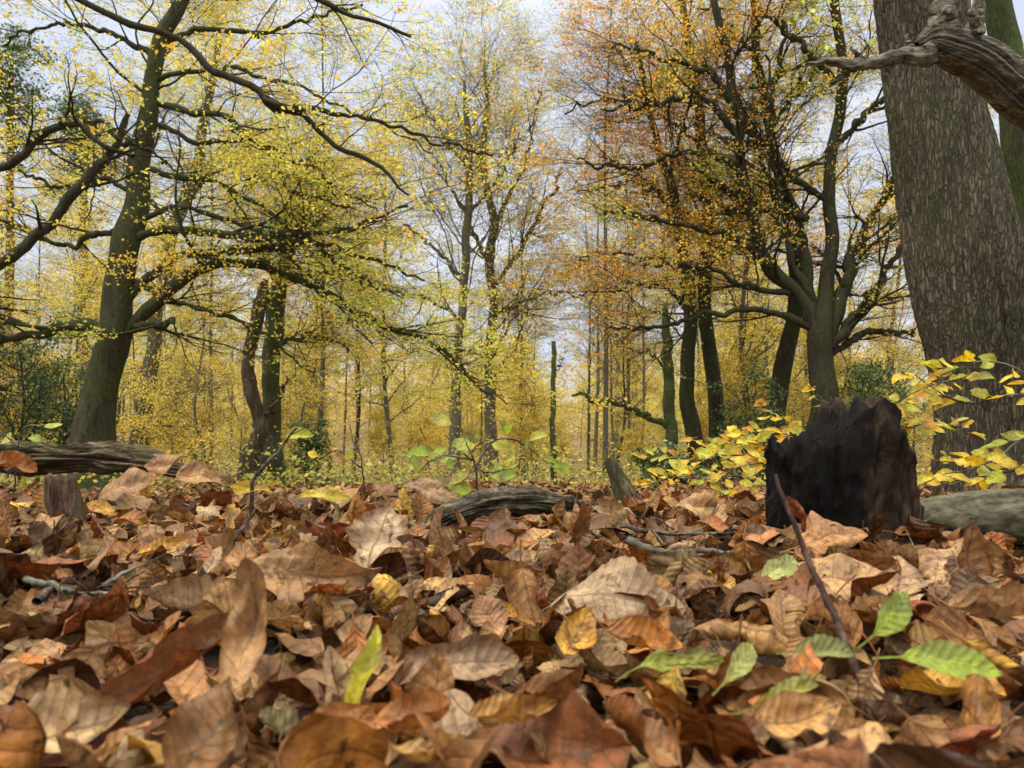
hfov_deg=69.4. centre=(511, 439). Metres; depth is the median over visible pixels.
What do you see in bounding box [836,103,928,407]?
beech tree
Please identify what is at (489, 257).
oak tree
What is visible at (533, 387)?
beech tree
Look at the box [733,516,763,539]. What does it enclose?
fallen leaf
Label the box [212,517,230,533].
fallen leaf
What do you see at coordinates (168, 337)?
beech tree
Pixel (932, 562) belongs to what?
fallen leaf
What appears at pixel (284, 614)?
fallen leaf
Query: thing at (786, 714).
fallen leaf
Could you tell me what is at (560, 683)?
fallen leaf
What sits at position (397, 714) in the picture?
fallen leaf
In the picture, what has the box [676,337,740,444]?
young beech
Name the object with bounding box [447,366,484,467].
young beech
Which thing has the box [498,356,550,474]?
young beech
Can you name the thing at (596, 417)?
beech tree
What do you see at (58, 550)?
fallen leaf
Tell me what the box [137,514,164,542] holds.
fallen leaf
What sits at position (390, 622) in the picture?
fallen leaf
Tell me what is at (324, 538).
fallen leaf
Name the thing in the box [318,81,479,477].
beech tree
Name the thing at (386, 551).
fallen leaf
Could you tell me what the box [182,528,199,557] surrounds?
fallen leaf
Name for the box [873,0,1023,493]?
oak tree
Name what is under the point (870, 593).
fallen leaf
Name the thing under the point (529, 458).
young beech
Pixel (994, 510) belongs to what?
smooth log
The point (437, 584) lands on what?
fallen leaf
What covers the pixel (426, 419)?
young beech
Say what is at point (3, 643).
fallen leaf
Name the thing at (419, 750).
fallen leaf
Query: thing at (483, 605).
fallen leaf
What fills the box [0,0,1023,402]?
sky
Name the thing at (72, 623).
fallen leaf
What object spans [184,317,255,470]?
young beech
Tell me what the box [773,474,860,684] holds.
fallen twig
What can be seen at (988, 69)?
dead tree
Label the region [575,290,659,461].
beech tree
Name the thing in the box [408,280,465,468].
birch tree
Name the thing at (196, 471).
fallen leaf
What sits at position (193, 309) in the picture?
beech tree
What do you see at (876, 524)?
fallen leaf
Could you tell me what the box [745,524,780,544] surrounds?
fallen leaf
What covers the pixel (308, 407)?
young beech
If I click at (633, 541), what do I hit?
fallen twig
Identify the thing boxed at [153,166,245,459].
beech tree
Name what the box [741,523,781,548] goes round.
fallen leaf
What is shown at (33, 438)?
beech seedling
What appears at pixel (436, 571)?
fallen leaf
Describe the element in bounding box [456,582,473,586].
fallen leaf
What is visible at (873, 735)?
fallen leaf
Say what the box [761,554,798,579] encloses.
green leaf
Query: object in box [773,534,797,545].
fallen leaf
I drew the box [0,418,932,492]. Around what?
undergrowth
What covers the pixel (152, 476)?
fallen leaf
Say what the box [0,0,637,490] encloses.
beech tree
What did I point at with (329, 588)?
fallen leaf
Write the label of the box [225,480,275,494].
leaf
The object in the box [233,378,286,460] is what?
young beech
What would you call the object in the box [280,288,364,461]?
beech tree
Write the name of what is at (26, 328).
birch tree
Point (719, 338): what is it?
young beech
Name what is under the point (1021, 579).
fallen leaf
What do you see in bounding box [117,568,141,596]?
fallen leaf
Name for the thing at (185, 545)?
fallen leaf
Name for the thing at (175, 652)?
fallen leaf
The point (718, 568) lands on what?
fallen leaf
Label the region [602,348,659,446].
beech tree
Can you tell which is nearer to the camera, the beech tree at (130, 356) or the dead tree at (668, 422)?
the dead tree at (668, 422)
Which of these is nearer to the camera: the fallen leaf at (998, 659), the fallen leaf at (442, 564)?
the fallen leaf at (998, 659)
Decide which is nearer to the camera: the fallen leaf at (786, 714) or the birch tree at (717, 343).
the fallen leaf at (786, 714)
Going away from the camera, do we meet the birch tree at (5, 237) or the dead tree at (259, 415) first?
the dead tree at (259, 415)
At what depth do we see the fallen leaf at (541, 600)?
0.62 m
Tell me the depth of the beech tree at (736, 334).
44.24 m
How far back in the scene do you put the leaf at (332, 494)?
1.10 m
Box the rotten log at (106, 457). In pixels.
[0,440,183,477]
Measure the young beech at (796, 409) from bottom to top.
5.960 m
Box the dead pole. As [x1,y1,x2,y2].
[549,341,564,484]
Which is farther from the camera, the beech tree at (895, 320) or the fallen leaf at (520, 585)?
the beech tree at (895, 320)
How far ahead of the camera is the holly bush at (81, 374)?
12.40 m
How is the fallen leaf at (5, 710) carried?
on the leaf litter
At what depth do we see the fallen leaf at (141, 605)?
0.62 m
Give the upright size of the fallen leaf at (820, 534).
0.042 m
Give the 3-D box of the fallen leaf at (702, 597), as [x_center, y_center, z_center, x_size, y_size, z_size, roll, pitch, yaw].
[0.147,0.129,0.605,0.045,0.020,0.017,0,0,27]
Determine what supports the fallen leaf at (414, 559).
on the fallen leaf
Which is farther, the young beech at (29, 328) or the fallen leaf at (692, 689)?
the young beech at (29, 328)
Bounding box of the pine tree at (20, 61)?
[0,12,65,476]
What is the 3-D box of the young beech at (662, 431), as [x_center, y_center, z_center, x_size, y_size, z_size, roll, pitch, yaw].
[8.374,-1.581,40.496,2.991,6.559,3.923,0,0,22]
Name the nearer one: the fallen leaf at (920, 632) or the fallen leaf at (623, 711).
the fallen leaf at (623, 711)
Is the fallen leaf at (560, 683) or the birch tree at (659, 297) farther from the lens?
the birch tree at (659, 297)
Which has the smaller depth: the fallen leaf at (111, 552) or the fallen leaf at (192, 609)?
the fallen leaf at (192, 609)
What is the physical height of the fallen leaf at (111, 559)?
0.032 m
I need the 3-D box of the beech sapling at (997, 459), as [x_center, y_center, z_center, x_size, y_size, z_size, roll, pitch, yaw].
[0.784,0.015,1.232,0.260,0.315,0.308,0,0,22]
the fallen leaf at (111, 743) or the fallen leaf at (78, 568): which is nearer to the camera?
the fallen leaf at (111, 743)
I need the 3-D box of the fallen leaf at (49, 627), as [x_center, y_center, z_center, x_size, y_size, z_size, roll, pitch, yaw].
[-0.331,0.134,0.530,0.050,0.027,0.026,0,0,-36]
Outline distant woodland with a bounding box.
[15,319,933,458]
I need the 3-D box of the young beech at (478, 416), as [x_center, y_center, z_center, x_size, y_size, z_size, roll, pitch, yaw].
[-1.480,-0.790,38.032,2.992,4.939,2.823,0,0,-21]
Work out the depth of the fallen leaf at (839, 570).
0.60 m
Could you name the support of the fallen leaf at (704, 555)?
on the leaf litter
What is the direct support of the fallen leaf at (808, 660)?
on the leaf litter
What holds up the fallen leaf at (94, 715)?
on the leaf litter
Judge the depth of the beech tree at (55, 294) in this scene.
46.57 m
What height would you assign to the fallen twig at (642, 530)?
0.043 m
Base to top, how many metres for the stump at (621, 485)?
0.104 m
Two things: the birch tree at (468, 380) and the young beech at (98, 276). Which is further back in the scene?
the birch tree at (468, 380)
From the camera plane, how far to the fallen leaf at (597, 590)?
0.58 m
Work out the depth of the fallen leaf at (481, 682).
0.48 m
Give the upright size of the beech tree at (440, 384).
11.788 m
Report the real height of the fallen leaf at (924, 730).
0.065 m
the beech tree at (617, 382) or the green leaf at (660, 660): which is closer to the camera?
the green leaf at (660, 660)
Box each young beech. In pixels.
[0,283,91,477]
[0,308,37,434]
[1,186,204,448]
[5,368,74,442]
[38,357,74,474]
[117,205,249,482]
[128,301,206,460]
[137,324,235,459]
[149,340,209,478]
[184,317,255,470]
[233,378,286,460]
[234,276,346,478]
[257,306,335,471]
[279,318,345,472]
[280,365,328,476]
[360,375,409,475]
[386,371,422,463]
[390,379,450,477]
[402,381,447,470]
[445,373,478,450]
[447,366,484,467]
[460,379,510,471]
[489,342,556,474]
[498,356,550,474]
[512,400,549,474]
[535,383,572,463]
[542,397,578,472]
[580,386,638,463]
[608,375,641,459]
[615,402,661,475]
[644,355,685,456]
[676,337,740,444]
[694,285,792,479]
[695,316,769,472]
[733,362,798,448]
[754,346,806,437]
[760,267,863,439]
[771,331,809,427]
[792,293,908,421]
[846,261,933,475]
[863,345,909,419]
[911,382,933,466]
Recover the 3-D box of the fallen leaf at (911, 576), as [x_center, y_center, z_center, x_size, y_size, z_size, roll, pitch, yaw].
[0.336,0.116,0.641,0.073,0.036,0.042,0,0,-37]
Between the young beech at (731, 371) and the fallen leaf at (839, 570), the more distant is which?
the young beech at (731, 371)
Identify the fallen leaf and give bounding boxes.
[0,450,37,472]
[0,537,32,591]
[0,611,34,651]
[0,637,6,658]
[0,681,130,752]
[0,700,26,721]
[3,556,95,580]
[6,638,66,662]
[7,576,16,584]
[28,521,62,546]
[29,601,88,639]
[42,571,76,593]
[49,552,99,581]
[55,546,64,554]
[60,591,97,635]
[62,518,131,584]
[62,613,228,734]
[79,641,84,647]
[81,524,113,533]
[83,529,141,564]
[92,467,151,509]
[93,720,150,764]
[98,546,114,555]
[102,554,142,577]
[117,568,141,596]
[122,535,185,554]
[129,453,183,475]
[134,583,161,621]
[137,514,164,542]
[139,585,160,616]
[140,469,159,483]
[141,573,277,627]
[149,541,382,605]
[155,519,192,561]
[161,676,238,767]
[165,459,224,486]
[171,545,191,576]
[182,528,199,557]
[185,579,234,625]
[189,605,197,614]
[192,546,221,573]
[205,558,268,688]
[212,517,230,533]
[232,684,252,704]
[253,654,324,707]
[258,706,302,735]
[259,542,280,554]
[267,598,316,632]
[268,760,276,767]
[270,592,276,598]
[275,712,388,767]
[279,533,317,541]
[279,701,394,742]
[280,527,299,542]
[302,579,349,607]
[305,522,350,538]
[315,505,334,548]
[331,545,335,555]
[337,547,366,588]
[338,685,449,732]
[339,606,367,659]
[345,505,405,567]
[365,659,404,702]
[367,635,446,654]
[370,634,518,702]
[374,723,466,762]
[377,549,393,557]
[381,477,459,503]
[387,608,393,626]
[388,589,416,659]
[390,541,419,565]
[393,545,444,577]
[405,651,453,692]
[418,680,523,767]
[422,549,451,580]
[424,574,458,606]
[433,546,458,559]
[451,692,556,722]
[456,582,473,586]
[468,594,508,629]
[474,678,485,687]
[482,505,518,545]
[484,559,546,583]
[487,633,531,684]
[487,663,582,703]
[487,684,632,767]
[488,573,556,579]
[504,539,542,626]
[520,556,685,626]
[535,579,549,609]
[551,532,591,556]
[555,606,596,654]
[565,605,585,616]
[577,552,623,580]
[590,611,682,651]
[603,612,614,626]
[603,694,681,767]
[629,548,645,564]
[631,744,681,767]
[642,678,695,747]
[647,549,699,575]
[665,490,716,519]
[669,616,694,652]
[681,578,731,600]
[683,587,716,604]
[685,686,733,710]
[693,610,787,658]
[698,553,719,557]
[707,570,735,589]
[709,543,725,595]
[713,664,890,746]
[723,579,773,620]
[728,538,742,546]
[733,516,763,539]
[733,611,823,704]
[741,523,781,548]
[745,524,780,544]
[748,690,841,737]
[749,660,872,767]
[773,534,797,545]
[774,523,802,537]
[779,511,867,553]
[785,574,856,612]
[785,583,820,608]
[787,496,807,532]
[794,688,825,746]
[797,721,890,752]
[799,618,864,627]
[812,553,892,603]
[829,679,889,735]
[835,545,855,552]
[842,550,896,570]
[851,593,880,624]
[859,541,885,553]
[861,580,948,641]
[862,516,885,540]
[864,519,888,542]
[865,686,949,746]
[867,589,891,596]
[869,600,936,635]
[870,740,1023,767]
[880,551,934,595]
[882,526,944,537]
[889,531,907,541]
[896,522,949,546]
[903,620,939,649]
[905,529,950,594]
[906,508,943,536]
[923,583,1023,617]
[927,584,945,605]
[928,537,963,549]
[934,535,947,542]
[936,542,962,569]
[941,621,1019,669]
[943,528,979,535]
[947,527,963,540]
[957,523,994,576]
[961,673,1016,751]
[982,616,1023,636]
[985,539,1014,576]
[997,717,1023,751]
[1000,700,1016,718]
[1000,716,1023,757]
[1004,571,1023,583]
[1005,552,1023,573]
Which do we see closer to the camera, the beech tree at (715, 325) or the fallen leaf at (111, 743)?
the fallen leaf at (111, 743)
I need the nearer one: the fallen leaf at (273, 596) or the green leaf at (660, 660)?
the green leaf at (660, 660)
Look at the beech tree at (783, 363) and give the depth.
14.36 m
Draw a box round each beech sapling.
[631,369,994,495]
[632,428,764,497]
[891,350,1023,489]
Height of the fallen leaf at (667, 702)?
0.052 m
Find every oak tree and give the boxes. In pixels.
[353,0,586,476]
[364,0,628,476]
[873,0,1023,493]
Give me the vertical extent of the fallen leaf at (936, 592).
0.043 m
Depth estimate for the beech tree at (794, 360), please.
58.86 m
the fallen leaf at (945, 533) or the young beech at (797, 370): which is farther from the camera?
the young beech at (797, 370)
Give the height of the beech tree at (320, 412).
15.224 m
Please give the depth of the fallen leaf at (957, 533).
0.80 m
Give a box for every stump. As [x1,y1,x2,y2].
[44,473,86,522]
[603,456,642,517]
[764,396,924,539]
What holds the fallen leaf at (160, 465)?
on the leaf litter
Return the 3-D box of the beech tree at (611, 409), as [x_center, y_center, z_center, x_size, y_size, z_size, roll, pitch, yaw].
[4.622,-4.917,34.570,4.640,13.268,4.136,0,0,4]
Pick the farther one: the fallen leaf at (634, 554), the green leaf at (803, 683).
the fallen leaf at (634, 554)
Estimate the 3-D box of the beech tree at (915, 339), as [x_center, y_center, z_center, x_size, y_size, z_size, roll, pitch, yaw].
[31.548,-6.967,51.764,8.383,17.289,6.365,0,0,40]
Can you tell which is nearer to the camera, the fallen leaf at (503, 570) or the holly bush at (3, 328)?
the fallen leaf at (503, 570)
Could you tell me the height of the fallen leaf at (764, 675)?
0.039 m
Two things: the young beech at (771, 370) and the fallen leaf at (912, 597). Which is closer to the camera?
the fallen leaf at (912, 597)
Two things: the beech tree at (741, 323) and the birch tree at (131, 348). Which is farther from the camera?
the birch tree at (131, 348)
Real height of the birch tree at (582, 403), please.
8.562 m
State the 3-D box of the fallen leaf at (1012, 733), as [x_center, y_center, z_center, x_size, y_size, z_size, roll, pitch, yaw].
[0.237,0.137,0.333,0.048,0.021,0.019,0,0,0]
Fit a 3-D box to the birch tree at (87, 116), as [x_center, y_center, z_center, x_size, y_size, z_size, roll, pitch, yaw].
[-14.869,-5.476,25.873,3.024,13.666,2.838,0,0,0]
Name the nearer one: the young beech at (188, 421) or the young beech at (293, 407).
the young beech at (188, 421)
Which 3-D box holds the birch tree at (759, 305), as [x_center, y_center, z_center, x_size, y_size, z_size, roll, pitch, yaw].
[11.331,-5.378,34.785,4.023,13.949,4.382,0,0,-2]
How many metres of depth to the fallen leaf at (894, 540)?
0.78 m
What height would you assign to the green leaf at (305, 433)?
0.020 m
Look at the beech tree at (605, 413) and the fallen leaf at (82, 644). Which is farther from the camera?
the beech tree at (605, 413)
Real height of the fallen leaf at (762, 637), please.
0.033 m
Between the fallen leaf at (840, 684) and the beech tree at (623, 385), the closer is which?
the fallen leaf at (840, 684)
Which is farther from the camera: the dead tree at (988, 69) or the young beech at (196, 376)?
the young beech at (196, 376)
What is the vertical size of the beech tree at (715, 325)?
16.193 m
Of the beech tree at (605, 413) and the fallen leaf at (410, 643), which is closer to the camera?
the fallen leaf at (410, 643)
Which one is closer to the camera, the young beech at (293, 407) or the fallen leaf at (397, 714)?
the fallen leaf at (397, 714)
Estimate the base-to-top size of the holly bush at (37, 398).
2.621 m
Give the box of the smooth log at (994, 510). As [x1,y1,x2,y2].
[920,488,1023,546]
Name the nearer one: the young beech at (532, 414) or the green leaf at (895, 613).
the green leaf at (895, 613)
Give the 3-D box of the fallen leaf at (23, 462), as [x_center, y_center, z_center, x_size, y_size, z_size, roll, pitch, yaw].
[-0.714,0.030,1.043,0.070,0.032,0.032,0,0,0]
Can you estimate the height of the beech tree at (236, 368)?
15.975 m
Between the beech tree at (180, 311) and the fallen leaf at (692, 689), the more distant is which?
the beech tree at (180, 311)
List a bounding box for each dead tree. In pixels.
[233,278,288,482]
[571,307,682,485]
[807,0,1023,131]
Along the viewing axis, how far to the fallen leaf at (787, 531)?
0.80 m
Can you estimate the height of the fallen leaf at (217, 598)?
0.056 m
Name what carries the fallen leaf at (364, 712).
on the leaf litter
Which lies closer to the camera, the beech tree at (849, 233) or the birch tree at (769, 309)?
the birch tree at (769, 309)
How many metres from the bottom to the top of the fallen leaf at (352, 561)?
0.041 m
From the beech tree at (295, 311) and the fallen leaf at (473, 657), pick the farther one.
the beech tree at (295, 311)
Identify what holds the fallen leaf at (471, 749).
on the leaf litter
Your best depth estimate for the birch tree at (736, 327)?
39.14 m
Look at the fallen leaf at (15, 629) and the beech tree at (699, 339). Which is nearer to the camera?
the fallen leaf at (15, 629)
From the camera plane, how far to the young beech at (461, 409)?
52.94 m
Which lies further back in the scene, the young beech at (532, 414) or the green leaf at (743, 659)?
the young beech at (532, 414)
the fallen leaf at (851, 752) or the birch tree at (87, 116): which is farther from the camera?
the birch tree at (87, 116)
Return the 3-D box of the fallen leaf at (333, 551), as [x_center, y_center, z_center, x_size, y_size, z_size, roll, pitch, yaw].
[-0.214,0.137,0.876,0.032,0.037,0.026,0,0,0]
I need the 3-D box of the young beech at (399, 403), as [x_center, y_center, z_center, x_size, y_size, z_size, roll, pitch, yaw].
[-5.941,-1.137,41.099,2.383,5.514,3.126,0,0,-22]
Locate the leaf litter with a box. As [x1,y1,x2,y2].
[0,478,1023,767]
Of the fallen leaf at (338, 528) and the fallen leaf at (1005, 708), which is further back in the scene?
the fallen leaf at (338, 528)
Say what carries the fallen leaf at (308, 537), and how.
on the leaf litter
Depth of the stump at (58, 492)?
1.10 m
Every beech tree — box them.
[0,0,542,328]
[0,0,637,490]
[0,177,88,359]
[1,272,71,412]
[14,273,67,401]
[15,200,129,405]
[77,0,312,445]
[120,265,150,442]
[126,171,261,462]
[133,1,287,464]
[139,217,219,372]
[139,283,197,367]
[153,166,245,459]
[162,75,418,483]
[194,282,261,455]
[223,96,320,425]
[226,129,391,471]
[239,0,402,479]
[239,230,312,407]
[277,188,369,389]
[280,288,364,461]
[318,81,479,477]
[327,205,401,459]
[328,226,406,476]
[340,239,406,458]
[368,297,442,460]
[372,333,441,459]
[414,219,499,436]
[414,328,467,432]
[448,281,510,473]
[467,191,559,474]
[490,0,795,484]
[497,0,921,425]
[503,285,572,472]
[504,0,857,480]
[509,362,548,420]
[524,0,695,477]
[526,183,647,474]
[538,116,650,474]
[561,206,657,458]
[566,217,676,457]
[572,295,649,447]
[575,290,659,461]
[576,145,676,475]
[579,261,681,462]
[587,317,640,451]
[592,306,650,455]
[595,182,681,474]
[600,319,662,445]
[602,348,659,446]
[614,31,725,333]
[624,0,864,476]
[641,0,881,481]
[653,197,759,379]
[660,200,781,406]
[661,275,716,385]
[664,183,803,476]
[669,223,728,408]
[701,245,779,439]
[735,170,883,425]
[746,253,802,370]
[768,298,804,403]
[786,0,1023,233]
[801,111,897,390]
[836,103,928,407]
[877,122,998,388]
[906,315,926,384]
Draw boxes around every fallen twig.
[22,573,127,595]
[32,549,182,605]
[225,472,259,546]
[250,421,322,512]
[620,523,741,546]
[625,535,729,554]
[635,510,674,530]
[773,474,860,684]
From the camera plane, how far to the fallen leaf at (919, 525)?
0.77 m
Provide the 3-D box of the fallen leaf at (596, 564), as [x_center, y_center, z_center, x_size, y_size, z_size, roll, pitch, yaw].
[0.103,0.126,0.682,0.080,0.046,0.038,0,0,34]
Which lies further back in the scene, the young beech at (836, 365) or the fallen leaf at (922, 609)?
the young beech at (836, 365)
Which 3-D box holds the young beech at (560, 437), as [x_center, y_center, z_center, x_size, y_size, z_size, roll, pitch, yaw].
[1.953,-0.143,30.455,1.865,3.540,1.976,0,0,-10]
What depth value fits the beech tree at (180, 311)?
48.78 m
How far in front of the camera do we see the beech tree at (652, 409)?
61.29 m
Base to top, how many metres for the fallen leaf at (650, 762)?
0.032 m
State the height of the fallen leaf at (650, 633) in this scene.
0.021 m
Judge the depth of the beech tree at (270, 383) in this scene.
11.85 m
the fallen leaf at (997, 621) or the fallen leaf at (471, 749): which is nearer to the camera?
the fallen leaf at (471, 749)
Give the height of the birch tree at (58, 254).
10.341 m
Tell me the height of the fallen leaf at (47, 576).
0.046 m
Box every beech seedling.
[0,423,61,492]
[308,424,370,496]
[405,412,569,497]
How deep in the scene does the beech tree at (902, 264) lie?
27.25 m
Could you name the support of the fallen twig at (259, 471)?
on the leaf litter
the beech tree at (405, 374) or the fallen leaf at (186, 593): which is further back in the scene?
the beech tree at (405, 374)
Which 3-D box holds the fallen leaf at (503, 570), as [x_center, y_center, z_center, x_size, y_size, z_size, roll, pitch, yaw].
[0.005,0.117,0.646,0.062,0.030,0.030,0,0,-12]
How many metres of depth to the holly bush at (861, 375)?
11.93 m
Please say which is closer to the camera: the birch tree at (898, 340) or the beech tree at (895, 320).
the beech tree at (895, 320)
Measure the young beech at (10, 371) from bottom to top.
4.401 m
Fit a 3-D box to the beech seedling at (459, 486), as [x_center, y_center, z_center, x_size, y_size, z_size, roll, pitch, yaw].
[-0.057,0.054,1.267,0.276,0.207,0.272,0,0,-32]
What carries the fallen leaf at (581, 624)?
on the leaf litter
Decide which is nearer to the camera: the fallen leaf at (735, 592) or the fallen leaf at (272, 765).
the fallen leaf at (272, 765)
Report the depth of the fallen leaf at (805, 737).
0.34 m
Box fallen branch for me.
[423,483,598,538]
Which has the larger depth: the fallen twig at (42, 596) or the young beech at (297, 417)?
the young beech at (297, 417)
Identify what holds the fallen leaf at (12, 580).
on the leaf litter
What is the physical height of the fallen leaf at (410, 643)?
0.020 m
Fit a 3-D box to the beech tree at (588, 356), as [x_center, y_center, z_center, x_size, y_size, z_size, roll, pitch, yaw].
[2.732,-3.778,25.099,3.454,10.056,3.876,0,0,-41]
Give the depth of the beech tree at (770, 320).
56.69 m
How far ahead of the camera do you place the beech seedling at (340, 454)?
1.52 m
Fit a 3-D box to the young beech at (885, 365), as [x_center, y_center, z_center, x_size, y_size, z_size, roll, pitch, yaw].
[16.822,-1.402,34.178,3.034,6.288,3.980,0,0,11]
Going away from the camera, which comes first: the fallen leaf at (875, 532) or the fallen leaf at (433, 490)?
the fallen leaf at (875, 532)
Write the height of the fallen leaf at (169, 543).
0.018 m
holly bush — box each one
[0,292,17,360]
[0,311,125,445]
[0,315,97,481]
[284,414,333,481]
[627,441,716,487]
[697,351,810,482]
[813,343,927,472]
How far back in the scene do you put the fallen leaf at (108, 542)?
0.68 m
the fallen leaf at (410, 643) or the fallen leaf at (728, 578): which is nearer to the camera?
the fallen leaf at (410, 643)
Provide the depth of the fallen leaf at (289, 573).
0.60 m
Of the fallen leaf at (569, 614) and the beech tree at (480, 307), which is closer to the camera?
the fallen leaf at (569, 614)
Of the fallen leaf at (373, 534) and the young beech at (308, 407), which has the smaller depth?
the fallen leaf at (373, 534)
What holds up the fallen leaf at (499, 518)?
on the leaf litter
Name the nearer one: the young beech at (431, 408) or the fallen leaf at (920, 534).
the fallen leaf at (920, 534)
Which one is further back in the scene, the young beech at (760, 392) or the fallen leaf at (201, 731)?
the young beech at (760, 392)
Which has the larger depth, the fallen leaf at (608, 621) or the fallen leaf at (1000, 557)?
the fallen leaf at (1000, 557)
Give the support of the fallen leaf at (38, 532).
on the leaf litter
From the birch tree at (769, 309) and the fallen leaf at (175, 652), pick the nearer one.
the fallen leaf at (175, 652)
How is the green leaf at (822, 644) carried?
on the leaf litter
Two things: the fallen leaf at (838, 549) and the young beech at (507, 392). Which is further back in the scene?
the young beech at (507, 392)
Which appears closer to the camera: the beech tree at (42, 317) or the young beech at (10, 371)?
the young beech at (10, 371)
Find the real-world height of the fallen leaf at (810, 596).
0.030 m
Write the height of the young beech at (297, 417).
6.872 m
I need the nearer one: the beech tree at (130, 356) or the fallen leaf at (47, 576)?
the fallen leaf at (47, 576)
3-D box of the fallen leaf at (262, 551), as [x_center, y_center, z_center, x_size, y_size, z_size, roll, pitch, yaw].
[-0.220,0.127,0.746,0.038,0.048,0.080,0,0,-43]
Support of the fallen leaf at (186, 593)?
on the leaf litter
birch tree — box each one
[0,190,46,439]
[9,151,145,440]
[14,314,49,401]
[25,188,138,405]
[36,87,121,383]
[65,189,174,416]
[79,237,150,443]
[117,294,144,430]
[121,245,199,389]
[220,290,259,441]
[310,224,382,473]
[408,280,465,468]
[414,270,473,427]
[446,327,483,467]
[496,290,550,466]
[497,328,536,460]
[572,361,595,458]
[634,132,741,418]
[681,262,732,444]
[716,266,773,398]
[718,182,786,397]
[721,256,783,391]
[734,211,806,402]
[869,286,921,414]
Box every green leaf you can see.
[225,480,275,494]
[280,426,313,438]
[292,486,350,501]
[345,625,381,703]
[615,647,724,681]
[712,642,756,695]
[731,674,826,714]
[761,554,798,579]
[776,633,854,657]
[857,591,912,648]
[872,639,1002,679]
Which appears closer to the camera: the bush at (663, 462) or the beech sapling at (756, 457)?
the beech sapling at (756, 457)
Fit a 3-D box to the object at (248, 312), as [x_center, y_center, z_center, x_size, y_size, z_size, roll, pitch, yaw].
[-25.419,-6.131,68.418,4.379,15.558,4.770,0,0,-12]
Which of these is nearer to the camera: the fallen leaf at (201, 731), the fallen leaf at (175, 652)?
the fallen leaf at (201, 731)
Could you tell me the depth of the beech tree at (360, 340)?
58.78 m
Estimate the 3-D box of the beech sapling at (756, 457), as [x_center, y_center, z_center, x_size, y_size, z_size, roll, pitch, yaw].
[0.557,0.013,1.410,0.757,0.302,0.349,0,0,0]
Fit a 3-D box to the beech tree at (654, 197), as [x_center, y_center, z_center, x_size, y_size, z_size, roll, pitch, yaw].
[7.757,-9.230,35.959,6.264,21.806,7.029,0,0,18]
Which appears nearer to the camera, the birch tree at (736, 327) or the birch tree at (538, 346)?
the birch tree at (538, 346)
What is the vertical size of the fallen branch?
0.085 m
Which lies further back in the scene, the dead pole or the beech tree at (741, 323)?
the beech tree at (741, 323)
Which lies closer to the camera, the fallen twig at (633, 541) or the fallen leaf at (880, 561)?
the fallen leaf at (880, 561)
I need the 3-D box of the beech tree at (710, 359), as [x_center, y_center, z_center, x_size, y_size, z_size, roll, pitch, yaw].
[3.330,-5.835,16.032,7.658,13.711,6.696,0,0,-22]
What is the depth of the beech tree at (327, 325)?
43.10 m
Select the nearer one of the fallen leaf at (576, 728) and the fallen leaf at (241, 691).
the fallen leaf at (576, 728)
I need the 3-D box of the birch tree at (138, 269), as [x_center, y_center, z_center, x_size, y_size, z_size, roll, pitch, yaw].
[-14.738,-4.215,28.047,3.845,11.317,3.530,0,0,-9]
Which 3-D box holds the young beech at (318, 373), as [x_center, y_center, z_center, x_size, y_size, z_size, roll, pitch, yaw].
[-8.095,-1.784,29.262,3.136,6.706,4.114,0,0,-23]
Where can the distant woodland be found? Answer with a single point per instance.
(348, 418)
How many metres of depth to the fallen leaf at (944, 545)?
0.79 m

